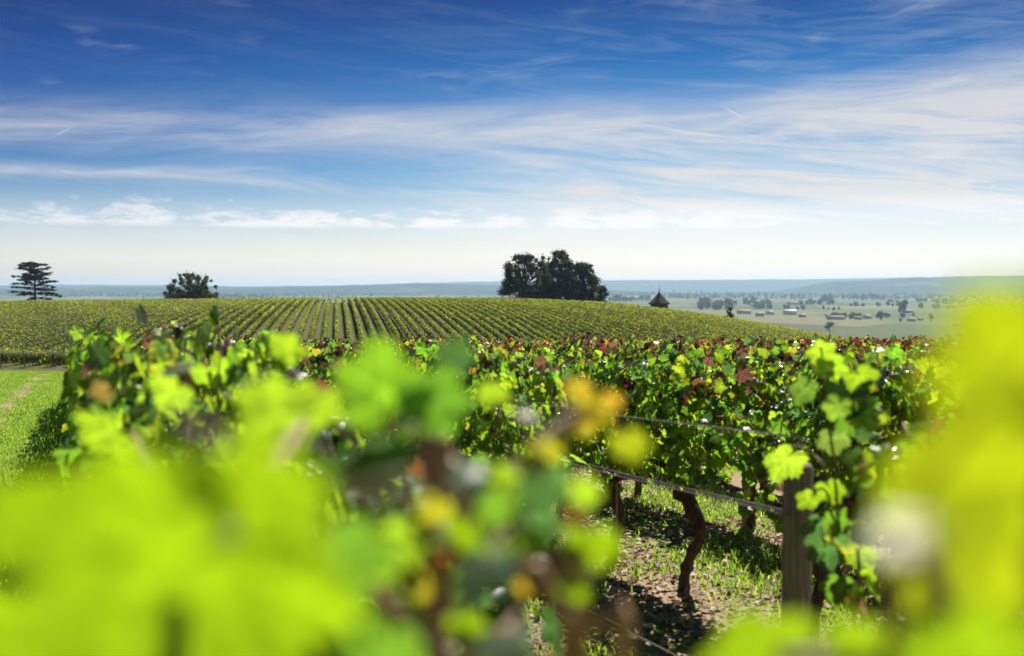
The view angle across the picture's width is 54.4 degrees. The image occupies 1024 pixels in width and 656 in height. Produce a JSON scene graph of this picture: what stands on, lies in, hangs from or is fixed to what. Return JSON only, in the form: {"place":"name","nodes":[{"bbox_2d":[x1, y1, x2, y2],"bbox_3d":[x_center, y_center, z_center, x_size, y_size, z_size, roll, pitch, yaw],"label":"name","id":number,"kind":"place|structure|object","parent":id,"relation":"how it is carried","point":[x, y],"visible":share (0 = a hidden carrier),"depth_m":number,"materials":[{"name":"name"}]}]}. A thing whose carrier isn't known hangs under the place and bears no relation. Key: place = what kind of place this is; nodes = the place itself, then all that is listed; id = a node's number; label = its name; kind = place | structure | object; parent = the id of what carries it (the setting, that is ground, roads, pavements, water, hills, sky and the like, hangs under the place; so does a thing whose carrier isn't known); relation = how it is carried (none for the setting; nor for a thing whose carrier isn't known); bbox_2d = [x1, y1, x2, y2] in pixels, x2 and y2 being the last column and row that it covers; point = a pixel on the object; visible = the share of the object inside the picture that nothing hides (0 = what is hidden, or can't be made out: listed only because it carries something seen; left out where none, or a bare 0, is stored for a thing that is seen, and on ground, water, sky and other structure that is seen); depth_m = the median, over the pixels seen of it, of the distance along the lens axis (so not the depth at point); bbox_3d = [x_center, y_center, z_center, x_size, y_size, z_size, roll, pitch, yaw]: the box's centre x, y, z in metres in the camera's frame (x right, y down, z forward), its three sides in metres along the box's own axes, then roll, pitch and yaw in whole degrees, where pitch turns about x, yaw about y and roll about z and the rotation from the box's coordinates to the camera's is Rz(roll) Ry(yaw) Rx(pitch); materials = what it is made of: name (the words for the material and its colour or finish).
{"place":"outdoors","nodes":[
{"label":"outdoors","id":0,"kind":"place"},
{"bbox_2d":[0,278,892,291],"bbox_3d":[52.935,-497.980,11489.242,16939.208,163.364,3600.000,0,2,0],"label":"hills","id":1,"kind":"structure","parent":0,"point":[763,285],"depth_m":10809.10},
{"bbox_2d":[0,292,949,655],"bbox_3d":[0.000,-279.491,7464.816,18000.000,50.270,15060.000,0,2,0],"label":"ground","id":2,"kind":"structure","parent":0,"point":[874,326],"depth_m":44.03,"materials":[{"name":"green plant"}]},
{"bbox_2d":[0,370,69,593],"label":"grass","id":3,"kind":"structure","parent":2,"relation":"on","point":[9,376],"depth_m":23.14,"materials":[{"name":"green plant"}]},
{"bbox_2d":[10,260,63,299],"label":"cedar tree","id":4,"kind":"object","parent":2,"relation":"on","point":[28,278],"visible":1,"depth_m":309.14,"materials":[{"name":"green plant"}]},
{"bbox_2d":[0,299,148,325],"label":"vine row","id":5,"kind":"object","parent":2,"relation":"on","point":[53,313],"visible":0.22,"depth_m":176.64,"materials":[{"name":"green plant"}]},
{"bbox_2d":[0,299,158,327],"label":"vine row","id":6,"kind":"object","parent":2,"relation":"on","point":[39,318],"visible":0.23,"depth_m":168.85,"materials":[{"name":"green plant"}]},
{"bbox_2d":[0,299,162,330],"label":"vine row","id":7,"kind":"object","parent":2,"relation":"on","point":[53,317],"visible":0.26,"depth_m":168.25,"materials":[{"name":"green plant"}]},
{"bbox_2d":[0,298,175,334],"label":"vine row","id":8,"kind":"object","parent":2,"relation":"on","point":[16,327],"visible":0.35,"depth_m":157.87,"materials":[{"name":"green plant"}]},
{"bbox_2d":[0,298,182,338],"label":"vine row","id":9,"kind":"object","parent":2,"relation":"on","point":[15,331],"visible":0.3,"depth_m":153.34,"materials":[{"name":"green plant"}]},
{"bbox_2d":[0,298,192,343],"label":"vine row","id":10,"kind":"object","parent":2,"relation":"on","point":[43,327],"visible":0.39,"depth_m":148.90,"materials":[{"name":"green plant"}]},
{"bbox_2d":[0,298,200,347],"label":"vine row","id":11,"kind":"object","parent":2,"relation":"on","point":[17,338],"visible":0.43,"depth_m":140.33,"materials":[{"name":"green plant"}]},
{"bbox_2d":[0,298,204,351],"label":"vine row","id":12,"kind":"object","parent":2,"relation":"on","point":[35,338],"visible":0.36,"depth_m":134.82,"materials":[{"name":"green plant"}]},
{"bbox_2d":[4,298,213,351],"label":"vine row","id":13,"kind":"object","parent":2,"relation":"on","point":[44,341],"visible":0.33,"depth_m":131.21,"materials":[{"name":"green plant"}]},
{"bbox_2d":[6,298,216,351],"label":"vine row","id":14,"kind":"object","parent":2,"relation":"on","point":[55,343],"visible":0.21,"depth_m":143.81,"materials":[{"name":"green plant"}]},
{"bbox_2d":[1,298,224,364],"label":"vine row","id":15,"kind":"object","parent":2,"relation":"on","point":[63,346],"visible":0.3,"depth_m":147.52,"materials":[{"name":"green plant"}]},
{"bbox_2d":[1,298,226,365],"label":"vine row","id":16,"kind":"object","parent":2,"relation":"on","point":[135,323],"visible":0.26,"depth_m":163.64,"materials":[{"name":"green plant"}]},
{"bbox_2d":[1,298,234,367],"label":"vine row","id":17,"kind":"object","parent":2,"relation":"on","point":[136,329],"visible":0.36,"depth_m":152.77,"materials":[{"name":"green plant"}]},
{"bbox_2d":[1,298,244,367],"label":"vine row","id":18,"kind":"object","parent":2,"relation":"on","point":[17,355],"visible":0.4,"depth_m":134.92,"materials":[{"name":"green plant"}]},
{"bbox_2d":[23,298,247,365],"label":"vine row","id":19,"kind":"object","parent":2,"relation":"on","point":[40,356],"visible":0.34,"depth_m":122.56,"materials":[{"name":"green plant"}]},
{"bbox_2d":[49,304,222,479],"bbox_3d":[-1.659,0.906,4.557,0.829,2.046,1.266,-1,3,-23],"label":"grapevine","id":20,"kind":"object","parent":2,"relation":"on","point":[120,336],"visible":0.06,"depth_m":4.30,"materials":[{"name":"green plant"}]},
{"bbox_2d":[49,297,252,365],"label":"vine row","id":21,"kind":"object","parent":2,"relation":"on","point":[60,356],"visible":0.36,"depth_m":149.54,"materials":[{"name":"green plant"}]},
{"bbox_2d":[60,305,294,481],"bbox_3d":[-1.216,0.913,3.664,0.805,1.997,1.221,-1,3,-23],"label":"grapevine","id":22,"kind":"object","parent":2,"relation":"on","point":[201,340],"visible":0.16,"depth_m":3.43,"materials":[{"name":"green plant"}]},
{"bbox_2d":[163,270,219,298],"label":"oak tree","id":23,"kind":"object","parent":2,"relation":"on","point":[197,290],"visible":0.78,"depth_m":297.17,"materials":[{"name":"green plant"}]},
{"bbox_2d":[51,325,345,481],"bbox_3d":[-0.846,0.951,2.777,0.815,1.897,1.316,-1,3,-23],"label":"grapevine","id":24,"kind":"object","parent":2,"relation":"on","point":[223,374],"visible":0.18,"depth_m":2.63,"materials":[{"name":"green plant"}]},
{"bbox_2d":[0,332,415,655],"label":"grapevine","id":25,"kind":"object","parent":2,"relation":"on","point":[129,546],"visible":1,"depth_m":0.36,"materials":[{"name":"green plant"}]},
{"bbox_2d":[169,298,258,339],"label":"vine row","id":26,"kind":"object","parent":2,"relation":"on","point":[221,311],"visible":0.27,"depth_m":182.78,"materials":[{"name":"green plant"}]},
{"bbox_2d":[209,297,274,333],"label":"vine row","id":27,"kind":"object","parent":2,"relation":"on","point":[226,321],"visible":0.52,"depth_m":173.49,"materials":[{"name":"green plant"}]},
{"bbox_2d":[215,297,280,338],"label":"vine row","id":28,"kind":"object","parent":2,"relation":"on","point":[239,320],"visible":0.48,"depth_m":167.61,"materials":[{"name":"green plant"}]},
{"bbox_2d":[226,297,285,338],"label":"vine row","id":29,"kind":"object","parent":2,"relation":"on","point":[260,311],"visible":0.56,"depth_m":171.06,"materials":[{"name":"green plant"}]},
{"bbox_2d":[242,297,294,337],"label":"vine row","id":30,"kind":"object","parent":2,"relation":"on","point":[264,316],"visible":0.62,"depth_m":170.49,"materials":[{"name":"green plant"}]},
{"bbox_2d":[255,297,299,337],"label":"vine row","id":31,"kind":"object","parent":2,"relation":"on","point":[282,309],"visible":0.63,"depth_m":177.37,"materials":[{"name":"green plant"}]},
{"bbox_2d":[271,297,305,333],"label":"vine row","id":32,"kind":"object","parent":2,"relation":"on","point":[286,315],"visible":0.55,"depth_m":176.23,"materials":[{"name":"green plant"}]},
{"bbox_2d":[284,297,312,335],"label":"vine row","id":33,"kind":"object","parent":2,"relation":"on","point":[299,310],"visible":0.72,"depth_m":175.38,"materials":[{"name":"green plant"}]},
{"bbox_2d":[296,297,318,337],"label":"vine row","id":34,"kind":"object","parent":2,"relation":"on","point":[304,321],"visible":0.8,"depth_m":172.06,"materials":[{"name":"green plant"}]},
{"bbox_2d":[291,343,341,514],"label":"grapevine","id":35,"kind":"object","parent":2,"relation":"on","point":[299,366],"visible":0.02,"depth_m":8.94,"materials":[{"name":"green plant"}]},
{"bbox_2d":[79,391,589,655],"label":"grapevine","id":36,"kind":"object","parent":2,"relation":"on","point":[509,604],"visible":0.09,"depth_m":1.63,"materials":[{"name":"green plant"}]},
{"bbox_2d":[302,340,386,441],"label":"grapevine","id":37,"kind":"object","parent":2,"relation":"on","point":[321,362],"visible":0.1,"depth_m":8.38,"materials":[{"name":"green plant"}]},
{"bbox_2d":[360,297,389,339],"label":"vine row","id":38,"kind":"object","parent":2,"relation":"on","point":[375,315],"visible":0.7,"depth_m":177.27,"materials":[{"name":"green plant"}]},
{"bbox_2d":[325,332,436,462],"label":"grapevine","id":39,"kind":"object","parent":2,"relation":"on","point":[335,359],"visible":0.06,"depth_m":7.42,"materials":[{"name":"green plant"}]},
{"bbox_2d":[366,297,399,338],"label":"vine row","id":40,"kind":"object","parent":2,"relation":"on","point":[396,334],"visible":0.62,"depth_m":176.91,"materials":[{"name":"green plant"}]},
{"bbox_2d":[372,296,413,339],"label":"vine row","id":41,"kind":"object","parent":2,"relation":"on","point":[391,312],"visible":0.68,"depth_m":175.11,"materials":[{"name":"green plant"}]},
{"bbox_2d":[378,297,425,340],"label":"vine row","id":42,"kind":"object","parent":2,"relation":"on","point":[407,318],"visible":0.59,"depth_m":178.37,"materials":[{"name":"green plant"}]},
{"bbox_2d":[384,297,435,339],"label":"vine row","id":43,"kind":"object","parent":2,"relation":"on","point":[417,319],"visible":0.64,"depth_m":180.20,"materials":[{"name":"green plant"}]},
{"bbox_2d":[391,297,449,340],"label":"vine row","id":44,"kind":"object","parent":2,"relation":"on","point":[427,319],"visible":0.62,"depth_m":177.52,"materials":[{"name":"green plant"}]},
{"bbox_2d":[400,297,456,338],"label":"vine row","id":45,"kind":"object","parent":2,"relation":"on","point":[425,310],"visible":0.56,"depth_m":181.72,"materials":[{"name":"green plant"}]},
{"bbox_2d":[357,357,509,511],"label":"grapevine","id":46,"kind":"object","parent":2,"relation":"on","point":[384,427],"visible":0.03,"depth_m":6.25,"materials":[{"name":"green plant"}]},
{"bbox_2d":[423,435,451,655],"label":"vine stake","id":47,"kind":"object","parent":2,"relation":"on","point":[438,606],"visible":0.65,"depth_m":0.91,"materials":[{"name":"brown wood"}]},
{"bbox_2d":[406,297,470,338],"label":"vine row","id":48,"kind":"object","parent":2,"relation":"on","point":[450,322],"visible":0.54,"depth_m":181.16,"materials":[{"name":"green plant"}]},
{"bbox_2d":[412,297,486,339],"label":"vine row","id":49,"kind":"object","parent":2,"relation":"on","point":[458,320],"visible":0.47,"depth_m":177.46,"materials":[{"name":"green plant"}]},
{"bbox_2d":[416,297,498,341],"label":"vine row","id":50,"kind":"object","parent":2,"relation":"on","point":[481,331],"visible":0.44,"depth_m":175.24,"materials":[{"name":"green plant"}]},
{"bbox_2d":[426,297,506,340],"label":"vine row","id":51,"kind":"object","parent":2,"relation":"on","point":[489,329],"visible":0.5,"depth_m":176.87,"materials":[{"name":"green plant"}]},
{"bbox_2d":[433,297,518,340],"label":"vine row","id":52,"kind":"object","parent":2,"relation":"on","point":[494,325],"visible":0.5,"depth_m":178.73,"materials":[{"name":"green plant"}]},
{"bbox_2d":[3,291,950,298],"bbox_3d":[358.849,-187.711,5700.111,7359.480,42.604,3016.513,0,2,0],"label":"woodland","id":53,"kind":"object","parent":2,"relation":"on","point":[271,295],"visible":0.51,"depth_m":5268.41,"materials":[{"name":"green plant"}]},
{"bbox_2d":[437,296,530,342],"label":"vine row","id":54,"kind":"object","parent":2,"relation":"on","point":[507,327],"visible":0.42,"depth_m":176.85,"materials":[{"name":"green plant"}]},
{"bbox_2d":[324,333,651,655],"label":"grapevine","id":55,"kind":"object","parent":2,"relation":"on","point":[377,379],"visible":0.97,"depth_m":0.65,"materials":[{"name":"green plant"}]},
{"bbox_2d":[442,297,543,342],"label":"vine row","id":56,"kind":"object","parent":2,"relation":"on","point":[517,327],"visible":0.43,"depth_m":178.13,"materials":[{"name":"green plant"}]},
{"bbox_2d":[409,331,596,616],"bbox_3d":[-0.133,0.967,5.485,0.805,1.913,1.221,-1,3,-23],"label":"grapevine","id":57,"kind":"object","parent":2,"relation":"on","point":[466,444],"visible":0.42,"depth_m":5.23,"materials":[{"name":"green plant"}]},
{"bbox_2d":[451,297,554,341],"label":"vine row","id":58,"kind":"object","parent":2,"relation":"on","point":[521,324],"visible":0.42,"depth_m":178.54,"materials":[{"name":"green plant"}]},
{"bbox_2d":[456,297,567,341],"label":"vine row","id":59,"kind":"object","parent":2,"relation":"on","point":[532,325],"visible":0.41,"depth_m":178.18,"materials":[{"name":"green plant"}]},
{"bbox_2d":[470,347,559,493],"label":"grapevine","id":60,"kind":"object","parent":2,"relation":"on","point":[518,354],"visible":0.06,"depth_m":9.51,"materials":[{"name":"green plant"}]},
{"bbox_2d":[466,297,568,338],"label":"vine row","id":61,"kind":"object","parent":2,"relation":"on","point":[553,330],"visible":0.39,"depth_m":179.30,"materials":[{"name":"green plant"}]},
{"bbox_2d":[488,335,553,408],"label":"grapevine","id":62,"kind":"object","parent":2,"relation":"on","point":[526,346],"visible":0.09,"depth_m":13.40,"materials":[{"name":"green plant"}]},
{"bbox_2d":[496,252,553,299],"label":"broadleaf tree","id":63,"kind":"object","parent":2,"relation":"on","point":[518,282],"visible":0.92,"depth_m":273.26,"materials":[{"name":"green plant"}]},
{"bbox_2d":[471,297,585,340],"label":"vine row","id":64,"kind":"object","parent":2,"relation":"on","point":[549,323],"visible":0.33,"depth_m":184.66,"materials":[{"name":"green plant"}]},
{"bbox_2d":[475,297,593,340],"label":"vine row","id":65,"kind":"object","parent":2,"relation":"on","point":[560,325],"visible":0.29,"depth_m":184.82,"materials":[{"name":"green plant"}]},
{"bbox_2d":[479,297,601,338],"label":"vine row","id":66,"kind":"object","parent":2,"relation":"on","point":[574,326],"visible":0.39,"depth_m":185.39,"materials":[{"name":"green plant"}]},
{"bbox_2d":[487,297,614,340],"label":"vine row","id":67,"kind":"object","parent":2,"relation":"on","point":[572,321],"visible":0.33,"depth_m":182.95,"materials":[{"name":"green plant"}]},
{"bbox_2d":[506,345,606,537],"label":"grapevine","id":68,"kind":"object","parent":2,"relation":"on","point":[560,506],"visible":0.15,"depth_m":8.64,"materials":[{"name":"green plant"}]},
{"bbox_2d":[540,248,581,299],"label":"broadleaf tree","id":69,"kind":"object","parent":2,"relation":"on","point":[555,266],"visible":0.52,"depth_m":280.74,"materials":[{"name":"green plant"}]},
{"bbox_2d":[496,297,627,341],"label":"vine row","id":70,"kind":"object","parent":2,"relation":"on","point":[595,328],"visible":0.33,"depth_m":183.42,"materials":[{"name":"green plant"}]},
{"bbox_2d":[502,297,635,340],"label":"vine row","id":71,"kind":"object","parent":2,"relation":"on","point":[595,324],"visible":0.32,"depth_m":184.25,"materials":[{"name":"green plant"}]},
{"bbox_2d":[513,297,644,339],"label":"vine row","id":72,"kind":"object","parent":2,"relation":"on","point":[595,321],"visible":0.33,"depth_m":186.56,"materials":[{"name":"green plant"}]},
{"bbox_2d":[558,261,606,300],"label":"broadleaf tree","id":73,"kind":"object","parent":2,"relation":"on","point":[583,272],"visible":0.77,"depth_m":275.68,"materials":[{"name":"green plant"}]},
{"bbox_2d":[519,298,653,340],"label":"vine row","id":74,"kind":"object","parent":2,"relation":"on","point":[621,327],"visible":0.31,"depth_m":186.02,"materials":[{"name":"green plant"}]},
{"bbox_2d":[523,297,664,339],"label":"vine row","id":75,"kind":"object","parent":2,"relation":"on","point":[619,324],"visible":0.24,"depth_m":185.60,"materials":[{"name":"green plant"}]},
{"bbox_2d":[556,331,634,482],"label":"grapevine","id":76,"kind":"object","parent":2,"relation":"on","point":[587,349],"visible":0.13,"depth_m":11.84,"materials":[{"name":"green plant"}]},
{"bbox_2d":[385,414,805,519],"bbox_3d":[-3.680,0.674,13.519,0.004,1.059,22.900,-1,3,-23],"label":"trellis wire","id":77,"kind":"object","parent":2,"relation":"on","point":[679,489],"visible":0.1,"depth_m":3.59,"materials":[{"name":"grey metal"}]},
{"bbox_2d":[532,298,667,338],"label":"vine row","id":78,"kind":"object","parent":2,"relation":"on","point":[654,333],"visible":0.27,"depth_m":188.58,"materials":[{"name":"green plant"}]},
{"bbox_2d":[545,347,675,560],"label":"grapevine","id":79,"kind":"object","parent":2,"relation":"on","point":[598,379],"visible":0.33,"depth_m":7.62,"materials":[{"name":"green plant"}]},
{"bbox_2d":[545,298,679,338],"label":"vine row","id":80,"kind":"object","parent":2,"relation":"on","point":[627,320],"visible":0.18,"depth_m":188.70,"materials":[{"name":"green plant"}]},
{"bbox_2d":[548,299,687,341],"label":"vine row","id":81,"kind":"object","parent":2,"relation":"on","point":[639,322],"visible":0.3,"depth_m":190.26,"materials":[{"name":"green plant"}]},
{"bbox_2d":[552,299,697,339],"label":"vine row","id":82,"kind":"object","parent":2,"relation":"on","point":[657,325],"visible":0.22,"depth_m":189.86,"materials":[{"name":"green plant"}]},
{"bbox_2d":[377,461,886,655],"bbox_3d":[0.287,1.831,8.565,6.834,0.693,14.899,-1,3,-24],"label":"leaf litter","id":83,"kind":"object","parent":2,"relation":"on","point":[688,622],"visible":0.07,"depth_m":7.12,"materials":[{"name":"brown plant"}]},
{"bbox_2d":[558,299,712,339],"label":"vine row","id":84,"kind":"object","parent":2,"relation":"on","point":[675,326],"visible":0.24,"depth_m":190.71,"materials":[{"name":"green plant"}]},
{"bbox_2d":[564,299,711,340],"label":"vine row","id":85,"kind":"object","parent":2,"relation":"on","point":[661,324],"visible":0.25,"depth_m":193.26,"materials":[{"name":"green plant"}]},
{"bbox_2d":[598,333,680,496],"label":"grapevine","id":86,"kind":"object","parent":2,"relation":"on","point":[630,348],"visible":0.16,"depth_m":10.83,"materials":[{"name":"green plant"}]},
{"bbox_2d":[471,431,820,518],"bbox_3d":[-3.589,0.687,13.559,0.004,1.059,22.900,-1,3,-23],"label":"trellis wire","id":87,"kind":"object","parent":2,"relation":"on","point":[661,482],"visible":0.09,"depth_m":3.88,"materials":[{"name":"grey metal"}]},
{"bbox_2d":[641,334,736,495],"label":"grapevine","id":88,"kind":"object","parent":2,"relation":"on","point":[683,348],"visible":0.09,"depth_m":10.05,"materials":[{"name":"green plant"}]},
{"bbox_2d":[610,341,772,590],"bbox_3d":[1.184,1.021,6.857,0.775,1.848,1.401,-1,3,-23],"label":"grapevine","id":89,"kind":"object","parent":2,"relation":"on","point":[679,391],"visible":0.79,"depth_m":6.71,"materials":[{"name":"green plant"}]},
{"bbox_2d":[688,337,813,529],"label":"grapevine","id":90,"kind":"object","parent":2,"relation":"on","point":[751,517],"visible":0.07,"depth_m":9.03,"materials":[{"name":"green plant"}]},
{"bbox_2d":[781,462,812,650],"bbox_3d":[0.891,1.251,3.144,0.092,1.660,0.093,0,2,0],"label":"vineyard post","id":91,"kind":"object","parent":2,"relation":"on","point":[796,569],"visible":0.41,"depth_m":3.08,"materials":[{"name":"brown wood"}]},
{"bbox_2d":[699,331,918,639],"bbox_3d":[1.699,0.970,5.674,0.806,1.914,1.221,-1,3,-23],"label":"grapevine","id":92,"kind":"object","parent":2,"relation":"on","point":[793,421],"visible":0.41,"depth_m":5.72,"materials":[{"name":"green plant"}]},
{"bbox_2d":[763,339,880,618],"bbox_3d":[1.026,0.968,2.777,1.043,1.872,0.340,0,2,0],"label":"grapevine","id":93,"kind":"object","parent":2,"relation":"on","point":[780,462],"visible":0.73,"depth_m":2.78,"materials":[{"name":"green plant"}]},
{"bbox_2d":[756,337,891,543],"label":"grapevine","id":94,"kind":"object","parent":2,"relation":"on","point":[783,349],"visible":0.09,"depth_m":8.28,"materials":[{"name":"green plant"}]},
{"bbox_2d":[701,277,1023,655],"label":"grapevine","id":95,"kind":"object","parent":2,"relation":"on","point":[958,478],"visible":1,"depth_m":0.30,"materials":[{"name":"green plant"}]},
{"bbox_2d":[834,336,913,356],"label":"grapevine","id":96,"kind":"object","parent":2,"relation":"on","point":[858,344],"visible":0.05,"depth_m":12.39,"materials":[{"name":"green plant"}]},
{"bbox_2d":[813,343,946,614],"bbox_3d":[2.066,1.002,4.834,0.815,1.825,1.316,-1,3,-23],"label":"grapevine","id":97,"kind":"object","parent":2,"relation":"on","point":[892,381],"visible":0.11,"depth_m":4.82,"materials":[{"name":"green plant"}]},
{"bbox_2d":[850,343,942,450],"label":"grapevine","id":98,"kind":"object","parent":2,"relation":"on","point":[923,354],"visible":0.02,"depth_m":7.17,"materials":[{"name":"green plant"}]},
{"bbox_2d":[820,379,1023,639],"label":"grapevine","id":99,"kind":"object","parent":2,"relation":"on","point":[862,502],"visible":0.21,"depth_m":2.52,"materials":[{"name":"green plant"}]},
{"bbox_2d":[0,276,1023,295],"bbox_3d":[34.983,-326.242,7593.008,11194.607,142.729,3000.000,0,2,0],"label":"hills","id":100,"kind":"structure","parent":0,"point":[953,285],"depth_m":6946.93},
{"bbox_2d":[0,0,1023,285],"label":"sky","id":101,"kind":"structure","parent":0,"point":[143,142],"materials":[{"name":"blue"}]},
{"bbox_2d":[389,450,883,655],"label":"grass","id":102,"kind":"structure","parent":0,"point":[728,546],"depth_m":7.73,"materials":[{"name":"green plant"}]},
{"bbox_2d":[510,397,806,438],"bbox_3d":[-3.680,0.429,13.509,0.005,1.060,22.900,-1,3,-23],"label":"trellis wire","id":103,"kind":"object","parent":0,"point":[687,423],"visible":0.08,"depth_m":3.51,"materials":[{"name":"grey metal"}]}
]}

